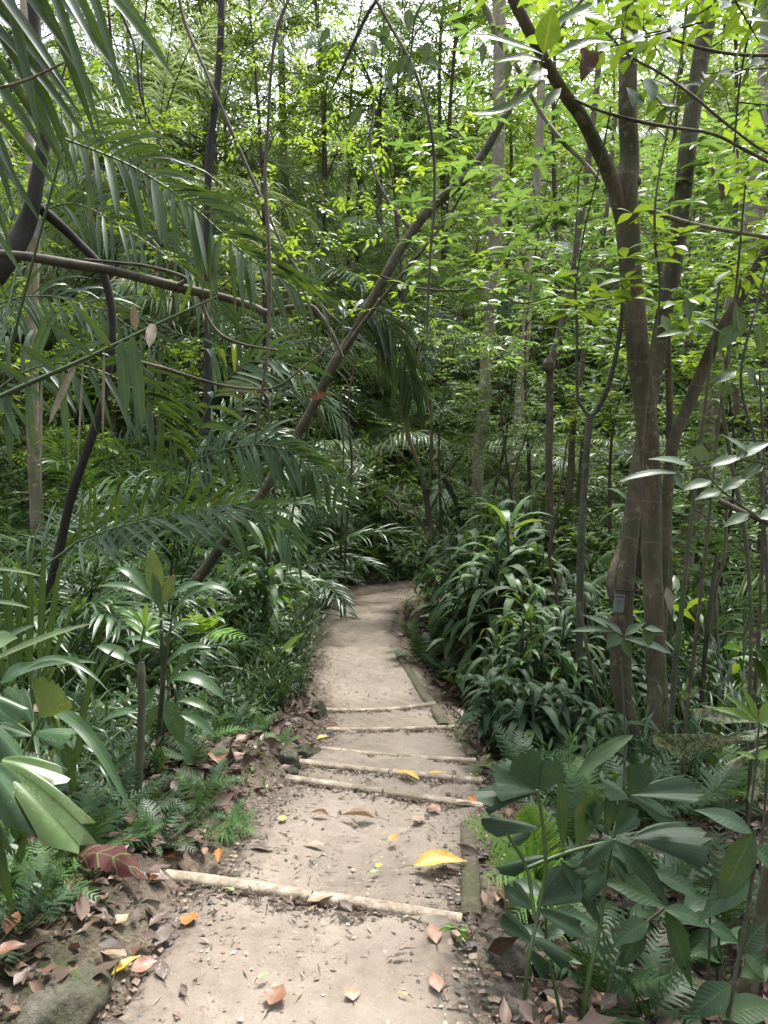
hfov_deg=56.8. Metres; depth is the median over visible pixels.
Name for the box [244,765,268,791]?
seedling
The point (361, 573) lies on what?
grass tuft
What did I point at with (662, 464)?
short palm
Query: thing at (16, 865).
fern
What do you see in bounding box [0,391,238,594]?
feather palm
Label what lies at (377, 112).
tall palm
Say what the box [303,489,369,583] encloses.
cane plant
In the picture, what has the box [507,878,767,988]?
broad leaved shrub
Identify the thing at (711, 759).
leafy herb
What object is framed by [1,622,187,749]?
strap leaved plant
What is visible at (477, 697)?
dracaena
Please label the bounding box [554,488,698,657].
cane plant
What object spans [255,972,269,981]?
fallen leaf
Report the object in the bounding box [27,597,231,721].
strap leaved plant
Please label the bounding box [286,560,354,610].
palm
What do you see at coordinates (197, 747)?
fern
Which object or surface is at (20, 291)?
broadleaf tree
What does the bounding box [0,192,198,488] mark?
tall palm
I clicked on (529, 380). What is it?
bushy tree
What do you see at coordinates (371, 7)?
liana
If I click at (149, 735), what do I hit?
broad leaved herb
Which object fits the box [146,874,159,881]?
fallen leaf
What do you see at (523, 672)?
dracaena
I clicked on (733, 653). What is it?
leafy herb
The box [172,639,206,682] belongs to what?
broad leaved herb
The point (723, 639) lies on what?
grass tuft
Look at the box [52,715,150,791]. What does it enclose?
fern
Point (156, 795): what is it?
fern
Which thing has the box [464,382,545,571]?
thin stem
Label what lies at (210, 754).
fallen leaf
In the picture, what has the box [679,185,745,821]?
thin stem
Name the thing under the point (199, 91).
tall tree
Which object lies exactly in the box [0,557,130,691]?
strap leaved plant
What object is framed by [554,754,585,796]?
fern
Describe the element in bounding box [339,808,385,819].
fallen leaf
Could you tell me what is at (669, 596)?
hanging leaf
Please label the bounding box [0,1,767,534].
hillside foliage
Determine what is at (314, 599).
leafy bush
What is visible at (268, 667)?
grass tuft
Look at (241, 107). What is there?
tall tree
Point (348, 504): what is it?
thin stem
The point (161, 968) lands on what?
fallen leaf
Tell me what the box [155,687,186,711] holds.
broad leaved herb
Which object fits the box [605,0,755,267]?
tall tree
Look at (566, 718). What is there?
dracaena
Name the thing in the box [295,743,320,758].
stone
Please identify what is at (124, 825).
fern
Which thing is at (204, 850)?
fallen leaf
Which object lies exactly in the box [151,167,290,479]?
fine leaved tree
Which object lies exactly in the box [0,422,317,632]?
feather palm
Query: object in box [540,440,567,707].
thin stem
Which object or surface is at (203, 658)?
broad leaved herb
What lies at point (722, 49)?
tall tree
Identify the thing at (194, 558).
feather palm
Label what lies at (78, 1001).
stone
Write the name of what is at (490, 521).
dracaena
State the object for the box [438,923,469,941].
sprig
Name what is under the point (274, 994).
fallen leaf
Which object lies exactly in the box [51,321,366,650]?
feather palm
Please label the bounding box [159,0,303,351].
tall tree
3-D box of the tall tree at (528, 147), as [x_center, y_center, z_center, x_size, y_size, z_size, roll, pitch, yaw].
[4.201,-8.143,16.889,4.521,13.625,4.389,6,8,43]
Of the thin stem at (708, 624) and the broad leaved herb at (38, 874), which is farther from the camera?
the thin stem at (708, 624)
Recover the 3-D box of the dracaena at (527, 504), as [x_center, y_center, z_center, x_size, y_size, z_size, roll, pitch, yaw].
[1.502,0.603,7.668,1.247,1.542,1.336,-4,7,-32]
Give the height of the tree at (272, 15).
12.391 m
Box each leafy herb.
[0,668,116,762]
[15,678,146,802]
[22,752,79,795]
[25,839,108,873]
[50,703,109,756]
[51,683,155,761]
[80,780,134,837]
[92,664,172,736]
[108,717,154,760]
[146,682,193,726]
[170,641,281,733]
[186,705,212,738]
[187,684,245,743]
[203,680,275,727]
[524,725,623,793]
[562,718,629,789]
[591,755,673,825]
[595,661,744,781]
[608,649,727,719]
[637,682,746,766]
[647,720,743,793]
[663,607,767,785]
[673,592,756,659]
[682,641,767,731]
[722,621,767,723]
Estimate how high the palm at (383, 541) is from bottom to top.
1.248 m
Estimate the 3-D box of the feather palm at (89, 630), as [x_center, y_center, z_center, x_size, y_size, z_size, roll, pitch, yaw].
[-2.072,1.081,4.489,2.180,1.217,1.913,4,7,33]
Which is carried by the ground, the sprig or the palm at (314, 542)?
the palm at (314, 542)
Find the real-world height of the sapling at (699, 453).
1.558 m
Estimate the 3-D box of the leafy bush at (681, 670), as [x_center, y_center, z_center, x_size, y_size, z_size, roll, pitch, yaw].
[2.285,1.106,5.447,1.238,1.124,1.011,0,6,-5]
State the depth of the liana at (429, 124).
3.40 m
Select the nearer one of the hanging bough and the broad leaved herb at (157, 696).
the broad leaved herb at (157, 696)
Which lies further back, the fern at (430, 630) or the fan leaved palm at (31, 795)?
the fern at (430, 630)
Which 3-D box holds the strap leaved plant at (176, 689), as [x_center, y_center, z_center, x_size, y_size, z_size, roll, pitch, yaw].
[-1.598,1.109,5.183,1.260,1.030,1.568,4,7,34]
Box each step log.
[166,869,462,925]
[284,774,483,810]
[299,759,481,785]
[320,746,475,763]
[326,701,435,712]
[326,725,455,733]
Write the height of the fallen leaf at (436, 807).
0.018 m
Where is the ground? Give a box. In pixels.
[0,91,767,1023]
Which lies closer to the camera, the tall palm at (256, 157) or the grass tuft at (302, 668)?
the grass tuft at (302, 668)
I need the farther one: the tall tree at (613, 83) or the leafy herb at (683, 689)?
the tall tree at (613, 83)
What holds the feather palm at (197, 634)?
on the ground
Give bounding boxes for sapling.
[121,602,163,815]
[570,615,669,791]
[572,175,623,734]
[619,435,767,527]
[661,259,767,688]
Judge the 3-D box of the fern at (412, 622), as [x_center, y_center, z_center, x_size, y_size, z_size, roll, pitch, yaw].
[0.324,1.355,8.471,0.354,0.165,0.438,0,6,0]
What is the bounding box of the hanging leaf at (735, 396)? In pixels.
[731,379,739,417]
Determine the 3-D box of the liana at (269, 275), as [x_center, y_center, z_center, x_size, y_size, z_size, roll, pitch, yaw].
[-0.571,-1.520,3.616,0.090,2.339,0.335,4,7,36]
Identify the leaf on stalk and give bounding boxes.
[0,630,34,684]
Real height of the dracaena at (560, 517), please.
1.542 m
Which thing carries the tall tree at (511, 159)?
on the ground
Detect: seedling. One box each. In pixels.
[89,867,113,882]
[238,738,263,756]
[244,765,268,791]
[268,706,294,720]
[446,725,471,740]
[473,754,491,776]
[713,686,767,925]
[721,948,730,979]
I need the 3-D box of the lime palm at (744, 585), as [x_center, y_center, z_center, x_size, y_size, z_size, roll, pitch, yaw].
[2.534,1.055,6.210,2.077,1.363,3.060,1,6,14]
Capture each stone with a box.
[15,964,110,1023]
[274,748,301,769]
[284,767,298,774]
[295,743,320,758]
[308,700,327,719]
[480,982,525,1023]
[482,931,534,979]
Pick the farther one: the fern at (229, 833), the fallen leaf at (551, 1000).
the fern at (229, 833)
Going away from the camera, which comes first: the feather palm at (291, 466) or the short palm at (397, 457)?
the feather palm at (291, 466)
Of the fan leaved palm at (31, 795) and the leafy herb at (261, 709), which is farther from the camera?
the leafy herb at (261, 709)
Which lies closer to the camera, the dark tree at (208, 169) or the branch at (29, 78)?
the branch at (29, 78)
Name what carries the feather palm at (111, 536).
on the ground
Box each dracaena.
[410,530,501,650]
[416,521,493,612]
[427,561,527,683]
[432,528,555,652]
[443,497,522,608]
[449,554,561,689]
[451,669,537,751]
[457,674,515,732]
[458,615,525,707]
[462,632,561,735]
[471,499,584,601]
[477,524,595,649]
[479,564,608,701]
[483,578,574,709]
[485,676,582,758]
[491,488,597,571]
[498,605,601,739]
[507,605,611,733]
[510,674,601,761]
[536,574,643,704]
[555,694,654,778]
[557,646,646,733]
[606,645,667,708]
[633,607,693,657]
[635,670,708,761]
[669,640,747,727]
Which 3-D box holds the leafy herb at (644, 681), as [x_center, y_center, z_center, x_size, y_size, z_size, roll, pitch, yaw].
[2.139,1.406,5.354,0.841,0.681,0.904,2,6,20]
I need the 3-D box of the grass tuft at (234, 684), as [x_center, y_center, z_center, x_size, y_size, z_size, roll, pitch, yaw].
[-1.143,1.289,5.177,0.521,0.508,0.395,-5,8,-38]
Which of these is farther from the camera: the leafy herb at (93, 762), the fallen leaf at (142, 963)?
the leafy herb at (93, 762)
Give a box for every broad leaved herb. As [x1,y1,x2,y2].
[6,827,71,890]
[15,864,87,921]
[29,736,102,790]
[89,742,134,796]
[114,728,170,775]
[133,693,204,729]
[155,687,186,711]
[159,647,214,708]
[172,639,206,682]
[178,702,209,744]
[187,651,252,693]
[191,706,250,742]
[196,678,249,729]
[214,687,263,727]
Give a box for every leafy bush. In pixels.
[0,518,52,583]
[116,493,192,573]
[139,480,197,570]
[174,593,297,693]
[174,611,260,696]
[180,575,268,664]
[212,590,307,688]
[224,604,324,694]
[230,543,313,631]
[243,527,264,562]
[244,587,314,659]
[247,544,327,619]
[256,574,326,654]
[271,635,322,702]
[277,615,326,674]
[281,570,344,645]
[283,600,329,649]
[289,567,335,630]
[596,588,767,709]
[718,581,767,644]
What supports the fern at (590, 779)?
on the ground
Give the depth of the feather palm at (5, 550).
6.96 m
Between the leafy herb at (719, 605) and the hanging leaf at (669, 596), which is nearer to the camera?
the hanging leaf at (669, 596)
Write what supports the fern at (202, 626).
on the ground
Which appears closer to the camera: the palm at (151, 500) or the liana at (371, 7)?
the liana at (371, 7)
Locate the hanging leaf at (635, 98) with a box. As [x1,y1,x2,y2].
[626,78,643,106]
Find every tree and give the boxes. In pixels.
[0,0,115,657]
[0,0,130,508]
[0,0,223,478]
[0,54,167,550]
[0,80,118,556]
[9,83,261,551]
[19,0,44,578]
[49,0,115,295]
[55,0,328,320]
[56,0,202,352]
[94,0,291,401]
[96,1,177,123]
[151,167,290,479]
[154,0,398,570]
[155,2,234,174]
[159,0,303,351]
[165,0,359,365]
[180,0,537,662]
[202,0,224,580]
[228,0,406,423]
[286,0,366,277]
[287,0,424,370]
[319,94,485,508]
[320,0,474,429]
[362,0,448,221]
[365,283,503,579]
[368,0,557,428]
[372,0,492,339]
[384,334,467,614]
[385,0,767,771]
[421,341,570,556]
[427,0,515,272]
[433,168,644,551]
[439,299,605,569]
[445,0,580,426]
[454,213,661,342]
[460,0,767,759]
[468,0,659,445]
[469,0,505,560]
[510,8,545,518]
[512,1,579,103]
[513,131,767,607]
[519,284,717,600]
[542,0,602,586]
[561,117,616,553]
[570,416,585,586]
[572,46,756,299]
[576,0,656,268]
[595,130,767,521]
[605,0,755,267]
[629,123,767,593]
[637,0,759,365]
[657,326,767,657]
[659,261,673,691]
[662,243,767,654]
[665,161,767,640]
[673,6,767,619]
[680,1,756,212]
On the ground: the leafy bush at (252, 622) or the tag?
the leafy bush at (252, 622)
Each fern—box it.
[0,794,70,889]
[0,841,102,903]
[0,854,84,977]
[0,857,95,910]
[1,750,130,859]
[12,824,107,857]
[14,848,75,893]
[20,675,136,756]
[21,749,100,793]
[47,770,160,865]
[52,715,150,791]
[55,960,86,983]
[75,745,183,836]
[102,813,144,839]
[102,814,165,855]
[103,682,201,749]
[122,793,196,852]
[125,768,187,814]
[151,724,236,776]
[166,606,248,695]
[171,785,225,833]
[174,770,259,847]
[177,756,243,803]
[185,713,251,741]
[198,701,268,743]
[213,798,259,836]
[239,707,275,735]
[264,726,300,754]
[317,584,338,608]
[386,622,443,664]
[398,617,424,634]
[420,651,460,680]
[421,626,441,638]
[459,802,581,940]
[464,721,564,788]
[503,725,560,758]
[503,736,592,820]
[518,767,623,859]
[526,757,649,826]
[534,902,691,1023]
[547,740,612,787]
[550,828,672,933]
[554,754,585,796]
[568,750,726,863]
[570,727,687,804]
[570,927,702,1023]
[602,833,719,929]
[636,750,762,826]
[645,825,759,937]
[685,744,767,805]
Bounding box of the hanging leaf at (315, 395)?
[309,391,330,399]
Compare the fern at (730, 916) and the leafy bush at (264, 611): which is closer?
the fern at (730, 916)
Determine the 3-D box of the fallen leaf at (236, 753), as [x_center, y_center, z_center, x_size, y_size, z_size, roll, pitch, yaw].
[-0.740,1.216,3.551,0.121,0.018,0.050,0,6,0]
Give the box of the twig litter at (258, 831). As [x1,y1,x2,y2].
[0,601,767,1023]
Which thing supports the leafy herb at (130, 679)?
on the ground
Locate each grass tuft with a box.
[191,651,261,719]
[217,640,280,706]
[222,629,279,692]
[236,632,296,703]
[241,659,290,714]
[252,647,300,709]
[269,632,315,678]
[278,643,315,691]
[280,605,315,655]
[283,630,320,670]
[290,598,325,642]
[297,583,321,620]
[297,667,314,697]
[349,562,376,582]
[371,552,409,582]
[396,550,427,576]
[397,594,418,611]
[572,670,646,756]
[606,692,705,774]
[606,700,738,817]
[611,658,764,776]
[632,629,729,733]
[641,652,765,747]
[673,581,763,655]
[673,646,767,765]
[678,659,765,797]
[679,594,756,680]
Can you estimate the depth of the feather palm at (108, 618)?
4.71 m
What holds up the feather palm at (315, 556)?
on the ground
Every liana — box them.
[60,12,69,184]
[118,9,165,153]
[140,0,147,120]
[141,344,332,390]
[178,0,340,324]
[254,0,289,444]
[332,0,378,87]
[374,0,435,342]
[379,275,555,303]
[573,106,611,295]
[641,5,687,508]
[733,0,756,152]
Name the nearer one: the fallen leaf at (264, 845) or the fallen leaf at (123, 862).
the fallen leaf at (123, 862)
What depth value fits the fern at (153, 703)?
3.75 m
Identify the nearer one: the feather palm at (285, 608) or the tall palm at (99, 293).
the feather palm at (285, 608)
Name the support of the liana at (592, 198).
hanging from the leaning tree at (624, 560)
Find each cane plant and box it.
[22,512,127,632]
[202,520,313,681]
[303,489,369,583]
[436,495,596,692]
[536,522,613,589]
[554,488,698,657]
[585,542,614,594]
[585,551,642,635]
[750,493,767,549]
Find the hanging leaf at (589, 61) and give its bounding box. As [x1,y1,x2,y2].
[579,35,598,82]
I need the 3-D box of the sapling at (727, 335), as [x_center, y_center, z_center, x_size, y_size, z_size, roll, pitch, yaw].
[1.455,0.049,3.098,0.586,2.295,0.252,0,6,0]
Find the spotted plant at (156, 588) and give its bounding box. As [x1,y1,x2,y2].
[96,548,232,773]
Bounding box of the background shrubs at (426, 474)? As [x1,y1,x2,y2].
[0,236,767,594]
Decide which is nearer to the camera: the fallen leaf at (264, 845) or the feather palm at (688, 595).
the fallen leaf at (264, 845)
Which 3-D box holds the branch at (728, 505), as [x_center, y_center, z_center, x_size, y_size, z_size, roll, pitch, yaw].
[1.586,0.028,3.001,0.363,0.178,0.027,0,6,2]
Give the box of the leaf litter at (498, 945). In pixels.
[0,551,767,1023]
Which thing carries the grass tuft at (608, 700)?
on the ground
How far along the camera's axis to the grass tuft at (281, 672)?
5.78 m
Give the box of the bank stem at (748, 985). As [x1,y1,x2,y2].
[729,864,767,1023]
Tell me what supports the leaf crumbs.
on the path
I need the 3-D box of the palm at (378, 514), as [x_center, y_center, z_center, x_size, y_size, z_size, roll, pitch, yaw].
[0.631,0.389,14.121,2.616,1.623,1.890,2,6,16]
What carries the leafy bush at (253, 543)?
on the ground
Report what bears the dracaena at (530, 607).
on the ground
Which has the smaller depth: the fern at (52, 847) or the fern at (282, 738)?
the fern at (52, 847)
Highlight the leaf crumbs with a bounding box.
[107,589,514,1023]
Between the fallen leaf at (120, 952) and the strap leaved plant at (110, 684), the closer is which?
the fallen leaf at (120, 952)
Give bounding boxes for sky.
[0,0,759,152]
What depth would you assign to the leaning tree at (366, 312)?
6.37 m
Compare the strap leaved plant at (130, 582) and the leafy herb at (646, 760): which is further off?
the strap leaved plant at (130, 582)
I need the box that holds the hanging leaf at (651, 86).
[643,65,657,103]
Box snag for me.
[442,477,460,545]
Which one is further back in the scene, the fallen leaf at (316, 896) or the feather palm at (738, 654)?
the feather palm at (738, 654)
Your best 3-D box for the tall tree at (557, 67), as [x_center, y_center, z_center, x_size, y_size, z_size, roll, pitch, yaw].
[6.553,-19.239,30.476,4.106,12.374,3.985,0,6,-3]
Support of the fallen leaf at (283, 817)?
on the path
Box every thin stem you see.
[339,393,343,610]
[343,352,356,615]
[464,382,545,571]
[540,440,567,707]
[577,601,606,725]
[667,281,720,770]
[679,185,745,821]
[698,555,718,758]
[713,509,727,703]
[720,278,752,786]
[745,370,765,823]
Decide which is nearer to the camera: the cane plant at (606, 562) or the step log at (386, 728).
the step log at (386, 728)
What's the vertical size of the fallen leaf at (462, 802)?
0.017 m
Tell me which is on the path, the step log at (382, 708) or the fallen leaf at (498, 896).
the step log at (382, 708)
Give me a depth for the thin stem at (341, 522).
9.49 m
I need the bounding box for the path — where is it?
[115,586,597,1023]
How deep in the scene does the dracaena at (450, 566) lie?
7.49 m
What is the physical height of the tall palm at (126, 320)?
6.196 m
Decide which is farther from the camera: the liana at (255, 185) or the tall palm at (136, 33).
the tall palm at (136, 33)
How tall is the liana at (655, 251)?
2.787 m
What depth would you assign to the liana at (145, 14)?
5.00 m
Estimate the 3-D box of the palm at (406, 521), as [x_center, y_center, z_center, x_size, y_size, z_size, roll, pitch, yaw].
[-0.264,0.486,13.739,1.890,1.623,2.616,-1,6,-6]
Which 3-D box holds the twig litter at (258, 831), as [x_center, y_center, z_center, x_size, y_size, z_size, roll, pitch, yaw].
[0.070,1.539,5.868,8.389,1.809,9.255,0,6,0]
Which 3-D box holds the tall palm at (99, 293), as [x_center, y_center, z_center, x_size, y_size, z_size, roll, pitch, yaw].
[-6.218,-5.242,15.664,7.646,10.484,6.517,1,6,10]
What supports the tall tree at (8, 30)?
on the ground
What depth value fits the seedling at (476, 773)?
4.04 m
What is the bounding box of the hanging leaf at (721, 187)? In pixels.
[717,177,724,202]
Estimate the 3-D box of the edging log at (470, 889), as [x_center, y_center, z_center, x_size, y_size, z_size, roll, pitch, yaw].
[0.332,1.389,2.757,0.076,0.134,0.704,1,6,6]
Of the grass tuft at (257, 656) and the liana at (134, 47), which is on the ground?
the grass tuft at (257, 656)
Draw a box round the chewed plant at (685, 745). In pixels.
[654,705,767,875]
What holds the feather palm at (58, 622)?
on the ground
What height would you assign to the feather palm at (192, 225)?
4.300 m
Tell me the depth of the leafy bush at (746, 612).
7.71 m
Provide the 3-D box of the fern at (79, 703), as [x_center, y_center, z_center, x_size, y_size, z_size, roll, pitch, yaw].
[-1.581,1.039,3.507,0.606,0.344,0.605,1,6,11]
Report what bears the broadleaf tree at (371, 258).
on the ground
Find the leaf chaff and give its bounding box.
[30,590,549,1023]
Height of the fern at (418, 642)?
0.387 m
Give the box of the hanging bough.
[0,249,343,357]
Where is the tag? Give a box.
[613,588,638,611]
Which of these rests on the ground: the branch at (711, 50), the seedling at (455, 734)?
the seedling at (455, 734)
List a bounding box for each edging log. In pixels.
[394,649,449,724]
[455,728,477,757]
[460,820,481,921]
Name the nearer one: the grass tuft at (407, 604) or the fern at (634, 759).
the fern at (634, 759)
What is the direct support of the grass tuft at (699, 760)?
on the ground
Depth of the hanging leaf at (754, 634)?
3.19 m
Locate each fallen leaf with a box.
[0,911,20,942]
[0,940,25,954]
[18,834,37,846]
[77,844,153,882]
[101,949,133,957]
[110,955,139,975]
[112,914,128,924]
[122,955,156,974]
[144,912,166,930]
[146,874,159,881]
[150,922,171,952]
[155,957,168,986]
[165,904,194,927]
[179,911,197,929]
[180,983,188,1000]
[201,847,207,858]
[208,748,228,768]
[214,848,222,865]
[225,752,243,757]
[250,843,282,849]
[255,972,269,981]
[264,984,285,1012]
[279,815,286,821]
[297,892,332,904]
[304,840,329,845]
[310,809,336,818]
[320,722,338,726]
[337,899,356,916]
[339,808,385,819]
[344,987,359,1005]
[364,778,371,785]
[387,952,405,958]
[388,833,397,845]
[397,770,422,779]
[400,849,465,867]
[405,815,425,820]
[426,804,445,812]
[428,770,451,774]
[428,924,441,950]
[429,971,443,998]
[452,929,470,946]
[453,801,480,805]
[468,796,476,800]
[494,890,501,905]
[547,995,565,1018]
[589,991,605,1004]
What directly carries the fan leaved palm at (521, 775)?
on the ground
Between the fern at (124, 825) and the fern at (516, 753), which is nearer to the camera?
the fern at (124, 825)
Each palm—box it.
[0,0,200,400]
[0,0,217,485]
[0,0,328,502]
[0,5,247,306]
[0,42,264,465]
[0,44,136,352]
[0,73,351,480]
[0,175,353,492]
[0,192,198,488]
[0,193,277,480]
[0,390,335,573]
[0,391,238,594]
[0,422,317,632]
[0,467,245,619]
[0,469,199,648]
[0,480,87,559]
[0,487,330,706]
[0,499,49,539]
[0,513,251,688]
[0,565,221,738]
[0,587,179,694]
[0,676,97,864]
[3,465,258,630]
[3,480,304,714]
[15,0,365,476]
[23,557,274,735]
[25,479,244,676]
[42,430,347,610]
[47,209,422,503]
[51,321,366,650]
[63,477,199,555]
[68,604,301,720]
[113,582,329,706]
[115,537,303,646]
[122,501,365,617]
[140,525,301,597]
[143,452,370,557]
[146,453,396,596]
[160,204,433,491]
[171,464,424,622]
[193,519,351,585]
[200,426,408,529]
[209,0,510,436]
[227,298,431,595]
[228,55,492,341]
[250,182,541,462]
[252,514,363,582]
[265,430,451,552]
[286,503,399,568]
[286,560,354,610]
[300,534,366,587]
[303,543,354,578]
[307,381,495,498]
[311,526,405,577]
[331,495,419,552]
[344,523,424,580]
[360,422,567,530]
[361,498,468,533]
[367,510,442,569]
[381,498,462,550]
[438,431,608,531]
[472,735,712,1023]
[490,436,632,535]
[526,456,721,558]
[559,381,767,488]
[559,573,767,738]
[590,429,767,533]
[592,559,722,626]
[600,572,767,698]
[638,591,767,657]
[660,447,767,575]
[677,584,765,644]
[677,599,767,678]
[723,530,767,612]
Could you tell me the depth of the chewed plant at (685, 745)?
3.10 m
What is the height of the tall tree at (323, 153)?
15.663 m
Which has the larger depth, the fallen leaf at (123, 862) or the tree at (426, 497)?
the tree at (426, 497)
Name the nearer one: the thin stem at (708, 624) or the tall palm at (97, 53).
the thin stem at (708, 624)
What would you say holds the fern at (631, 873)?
on the ground
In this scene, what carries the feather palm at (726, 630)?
on the ground
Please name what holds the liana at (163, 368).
hanging from the feather palm at (192, 225)
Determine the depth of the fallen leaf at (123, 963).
2.06 m
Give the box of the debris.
[98,586,506,1023]
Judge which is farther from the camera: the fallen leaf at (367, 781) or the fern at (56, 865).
the fallen leaf at (367, 781)
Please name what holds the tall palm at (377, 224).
on the ground
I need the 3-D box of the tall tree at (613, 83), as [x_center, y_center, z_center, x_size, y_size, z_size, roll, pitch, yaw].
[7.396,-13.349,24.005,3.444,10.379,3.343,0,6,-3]
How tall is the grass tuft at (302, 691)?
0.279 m
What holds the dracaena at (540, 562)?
on the ground
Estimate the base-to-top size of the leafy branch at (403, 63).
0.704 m
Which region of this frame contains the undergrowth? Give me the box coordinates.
[0,284,767,746]
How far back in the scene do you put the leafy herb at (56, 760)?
2.90 m
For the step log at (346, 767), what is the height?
0.052 m
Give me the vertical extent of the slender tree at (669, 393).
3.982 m
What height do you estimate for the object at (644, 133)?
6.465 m
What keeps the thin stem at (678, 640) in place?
on the ground
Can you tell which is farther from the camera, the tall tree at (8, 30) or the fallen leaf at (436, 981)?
the tall tree at (8, 30)
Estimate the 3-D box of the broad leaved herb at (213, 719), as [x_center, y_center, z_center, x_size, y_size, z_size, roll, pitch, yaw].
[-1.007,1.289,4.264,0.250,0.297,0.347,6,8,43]
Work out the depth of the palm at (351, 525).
13.25 m
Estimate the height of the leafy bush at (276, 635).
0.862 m
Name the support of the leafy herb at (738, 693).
on the ground
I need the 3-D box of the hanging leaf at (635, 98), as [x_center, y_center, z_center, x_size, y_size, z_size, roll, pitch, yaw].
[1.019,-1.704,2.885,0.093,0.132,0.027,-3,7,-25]
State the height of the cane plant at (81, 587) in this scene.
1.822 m
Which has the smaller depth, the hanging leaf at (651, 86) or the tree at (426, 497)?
the hanging leaf at (651, 86)
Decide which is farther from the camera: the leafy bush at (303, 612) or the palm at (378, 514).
the palm at (378, 514)
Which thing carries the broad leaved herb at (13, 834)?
on the ground
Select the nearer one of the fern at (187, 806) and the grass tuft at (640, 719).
the fern at (187, 806)
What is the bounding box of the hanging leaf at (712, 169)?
[710,157,714,177]
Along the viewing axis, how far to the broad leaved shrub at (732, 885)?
2.20 m
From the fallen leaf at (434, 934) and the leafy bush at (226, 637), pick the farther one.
the leafy bush at (226, 637)
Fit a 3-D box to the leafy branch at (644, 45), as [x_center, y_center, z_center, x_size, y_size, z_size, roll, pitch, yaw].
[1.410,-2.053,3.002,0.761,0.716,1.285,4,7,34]
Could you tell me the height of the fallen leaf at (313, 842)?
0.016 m
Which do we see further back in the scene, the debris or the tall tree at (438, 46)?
the tall tree at (438, 46)
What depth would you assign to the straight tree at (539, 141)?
12.94 m
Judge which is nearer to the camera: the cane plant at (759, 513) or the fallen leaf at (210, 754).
the fallen leaf at (210, 754)
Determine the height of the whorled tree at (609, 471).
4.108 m
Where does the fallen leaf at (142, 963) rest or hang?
on the ground
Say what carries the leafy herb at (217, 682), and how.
on the ground
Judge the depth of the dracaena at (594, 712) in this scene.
4.38 m
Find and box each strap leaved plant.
[0,537,78,684]
[0,544,210,690]
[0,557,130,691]
[0,567,133,913]
[0,589,159,741]
[0,607,152,779]
[1,553,237,690]
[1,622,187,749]
[2,582,233,725]
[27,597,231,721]
[104,597,265,725]
[121,599,264,690]
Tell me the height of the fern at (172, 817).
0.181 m
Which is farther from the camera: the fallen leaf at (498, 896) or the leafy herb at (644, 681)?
the leafy herb at (644, 681)
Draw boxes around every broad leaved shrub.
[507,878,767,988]
[602,808,767,1023]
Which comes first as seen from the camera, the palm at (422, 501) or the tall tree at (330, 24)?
the palm at (422, 501)
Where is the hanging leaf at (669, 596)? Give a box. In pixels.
[664,584,673,614]
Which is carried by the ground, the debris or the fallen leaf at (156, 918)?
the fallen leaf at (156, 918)
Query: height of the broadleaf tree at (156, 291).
6.513 m
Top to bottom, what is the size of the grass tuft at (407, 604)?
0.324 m
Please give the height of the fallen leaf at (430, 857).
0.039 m
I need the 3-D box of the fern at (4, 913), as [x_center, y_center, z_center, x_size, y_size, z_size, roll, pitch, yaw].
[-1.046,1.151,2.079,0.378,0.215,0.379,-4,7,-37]
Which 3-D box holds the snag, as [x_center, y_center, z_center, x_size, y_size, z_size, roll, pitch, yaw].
[0.894,0.493,9.241,0.150,1.905,0.309,-6,8,-44]
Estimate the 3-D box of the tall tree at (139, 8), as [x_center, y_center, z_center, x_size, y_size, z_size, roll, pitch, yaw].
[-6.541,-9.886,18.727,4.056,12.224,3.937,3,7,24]
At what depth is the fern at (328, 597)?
9.84 m
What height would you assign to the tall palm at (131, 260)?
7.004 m
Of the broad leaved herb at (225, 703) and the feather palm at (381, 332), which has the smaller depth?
the broad leaved herb at (225, 703)
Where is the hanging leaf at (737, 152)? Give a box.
[736,139,738,164]
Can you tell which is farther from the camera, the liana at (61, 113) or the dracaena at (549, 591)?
the dracaena at (549, 591)
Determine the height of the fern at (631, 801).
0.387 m
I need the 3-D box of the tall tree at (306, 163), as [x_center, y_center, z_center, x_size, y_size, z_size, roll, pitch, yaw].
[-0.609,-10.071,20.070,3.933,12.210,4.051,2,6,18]
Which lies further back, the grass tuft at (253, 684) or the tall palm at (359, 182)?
the tall palm at (359, 182)
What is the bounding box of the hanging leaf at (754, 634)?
[749,619,757,644]
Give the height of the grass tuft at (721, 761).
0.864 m
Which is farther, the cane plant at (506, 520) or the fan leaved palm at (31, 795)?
the cane plant at (506, 520)
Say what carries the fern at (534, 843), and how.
on the ground
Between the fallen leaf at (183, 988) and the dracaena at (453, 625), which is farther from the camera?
the dracaena at (453, 625)
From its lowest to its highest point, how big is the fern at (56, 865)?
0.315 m
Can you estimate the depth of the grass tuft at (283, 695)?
5.59 m
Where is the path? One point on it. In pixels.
(374, 983)
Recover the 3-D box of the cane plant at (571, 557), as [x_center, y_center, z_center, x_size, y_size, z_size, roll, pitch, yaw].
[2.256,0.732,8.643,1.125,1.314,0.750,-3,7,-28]
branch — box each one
[0,61,64,88]
[319,0,511,131]
[319,611,381,620]
[467,0,615,114]
[475,0,603,186]
[574,98,767,163]
[591,0,767,131]
[606,31,767,154]
[639,204,767,238]
[644,27,767,56]
[716,498,767,524]

